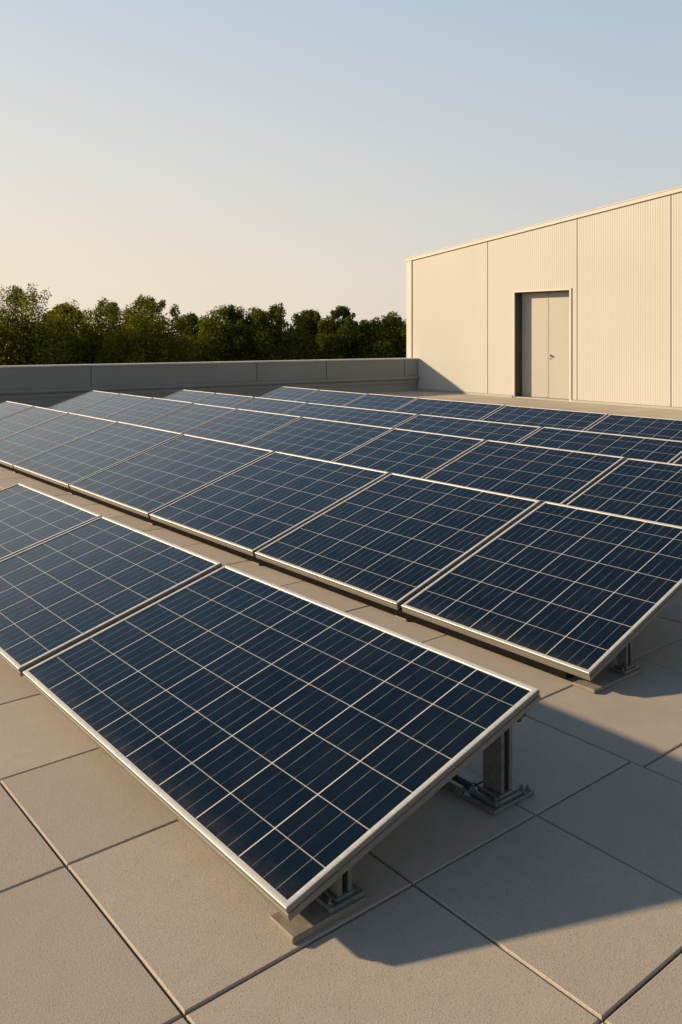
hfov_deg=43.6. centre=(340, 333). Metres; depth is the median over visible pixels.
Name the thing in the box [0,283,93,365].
broadleaf tree
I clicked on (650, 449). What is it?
solar panel
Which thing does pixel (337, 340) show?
broadleaf tree
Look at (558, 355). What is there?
door
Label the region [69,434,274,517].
solar panel
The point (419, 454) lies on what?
solar panel
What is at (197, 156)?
sky
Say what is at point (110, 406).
solar panel
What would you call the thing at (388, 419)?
solar panel
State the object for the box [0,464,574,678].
support rail
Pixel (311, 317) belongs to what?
broadleaf tree
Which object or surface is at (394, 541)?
solar panel
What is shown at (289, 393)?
solar panel
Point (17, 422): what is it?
solar panel
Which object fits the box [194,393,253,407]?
solar panel
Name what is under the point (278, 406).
solar panel
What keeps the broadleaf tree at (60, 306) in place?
on the ground
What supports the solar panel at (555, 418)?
on the support rail
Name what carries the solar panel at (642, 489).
on the support rail
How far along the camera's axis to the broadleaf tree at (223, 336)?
27.39 m
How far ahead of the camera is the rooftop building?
19.00 m
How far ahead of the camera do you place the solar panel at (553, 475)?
7.25 m
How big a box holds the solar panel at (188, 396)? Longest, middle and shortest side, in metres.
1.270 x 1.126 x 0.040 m
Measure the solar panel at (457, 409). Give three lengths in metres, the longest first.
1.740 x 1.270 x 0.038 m
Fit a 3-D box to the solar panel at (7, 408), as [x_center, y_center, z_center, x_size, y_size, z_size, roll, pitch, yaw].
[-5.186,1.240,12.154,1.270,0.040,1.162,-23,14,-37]
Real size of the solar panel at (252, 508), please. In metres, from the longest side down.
1.457 x 1.270 x 0.040 m
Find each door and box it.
[522,292,548,397]
[548,291,568,398]
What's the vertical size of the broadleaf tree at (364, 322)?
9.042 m
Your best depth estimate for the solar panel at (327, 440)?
9.50 m
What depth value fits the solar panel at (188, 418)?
11.81 m
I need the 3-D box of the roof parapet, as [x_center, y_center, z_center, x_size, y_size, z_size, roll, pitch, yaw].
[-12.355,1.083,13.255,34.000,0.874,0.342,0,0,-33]
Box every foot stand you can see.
[269,867,365,943]
[573,641,642,693]
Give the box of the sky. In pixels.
[0,0,681,335]
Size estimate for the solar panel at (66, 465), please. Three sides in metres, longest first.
1.522 x 1.270 x 0.040 m
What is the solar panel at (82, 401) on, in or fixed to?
on the post stand
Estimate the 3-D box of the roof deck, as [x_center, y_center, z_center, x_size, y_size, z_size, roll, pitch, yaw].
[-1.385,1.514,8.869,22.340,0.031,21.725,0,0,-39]
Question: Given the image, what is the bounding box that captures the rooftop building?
[405,186,681,409]
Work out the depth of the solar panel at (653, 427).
10.24 m
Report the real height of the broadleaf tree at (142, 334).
9.742 m
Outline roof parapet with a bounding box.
[0,358,418,407]
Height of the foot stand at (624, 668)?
0.139 m
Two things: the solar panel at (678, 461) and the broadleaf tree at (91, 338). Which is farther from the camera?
the broadleaf tree at (91, 338)
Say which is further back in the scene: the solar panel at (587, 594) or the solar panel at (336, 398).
the solar panel at (336, 398)
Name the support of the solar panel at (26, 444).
on the support rail
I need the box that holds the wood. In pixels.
[5,316,403,365]
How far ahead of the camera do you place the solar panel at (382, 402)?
13.83 m
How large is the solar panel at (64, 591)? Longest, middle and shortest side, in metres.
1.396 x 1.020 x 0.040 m
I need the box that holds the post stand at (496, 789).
[443,713,534,815]
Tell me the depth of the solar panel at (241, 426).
10.74 m
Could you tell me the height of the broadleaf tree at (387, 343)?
9.293 m
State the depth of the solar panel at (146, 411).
12.78 m
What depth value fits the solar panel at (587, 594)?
4.27 m
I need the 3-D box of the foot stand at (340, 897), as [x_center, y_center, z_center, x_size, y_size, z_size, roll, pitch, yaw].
[-0.058,1.442,2.202,0.240,0.115,0.105,0,0,-39]
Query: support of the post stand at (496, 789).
on the roof deck
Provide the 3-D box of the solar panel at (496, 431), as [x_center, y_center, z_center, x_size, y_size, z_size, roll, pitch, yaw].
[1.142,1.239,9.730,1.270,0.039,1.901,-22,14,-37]
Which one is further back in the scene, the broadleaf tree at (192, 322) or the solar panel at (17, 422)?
the broadleaf tree at (192, 322)
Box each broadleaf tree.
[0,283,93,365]
[32,302,85,364]
[51,297,159,363]
[94,294,199,363]
[167,312,223,361]
[188,304,268,361]
[233,302,318,360]
[283,309,321,359]
[313,305,370,359]
[346,319,378,357]
[351,311,405,358]
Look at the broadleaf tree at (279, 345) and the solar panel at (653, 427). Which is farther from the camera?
the broadleaf tree at (279, 345)
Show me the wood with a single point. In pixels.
(159, 337)
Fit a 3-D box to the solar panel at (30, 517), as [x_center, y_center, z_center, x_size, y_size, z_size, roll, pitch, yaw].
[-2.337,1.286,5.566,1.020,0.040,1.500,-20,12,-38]
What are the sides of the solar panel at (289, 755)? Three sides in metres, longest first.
1.880 x 1.020 x 0.038 m
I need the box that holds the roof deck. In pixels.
[0,390,681,1023]
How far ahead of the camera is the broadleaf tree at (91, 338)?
26.33 m
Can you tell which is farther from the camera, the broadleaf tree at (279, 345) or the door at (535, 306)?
the broadleaf tree at (279, 345)
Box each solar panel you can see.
[0,401,32,418]
[0,406,68,438]
[0,412,117,467]
[0,483,101,560]
[0,516,221,676]
[13,421,182,488]
[23,565,540,921]
[48,390,118,412]
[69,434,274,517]
[72,394,151,417]
[102,398,192,424]
[141,403,236,432]
[150,451,389,555]
[162,390,214,402]
[183,409,301,444]
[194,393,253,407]
[231,397,306,413]
[246,417,393,461]
[255,473,540,609]
[261,386,318,400]
[285,403,417,427]
[296,390,366,405]
[334,428,484,478]
[345,394,417,410]
[394,398,504,419]
[394,414,541,443]
[401,501,681,680]
[425,440,624,504]
[482,405,608,430]
[518,427,681,462]
[566,458,681,525]
[586,414,681,440]
[673,456,681,464]

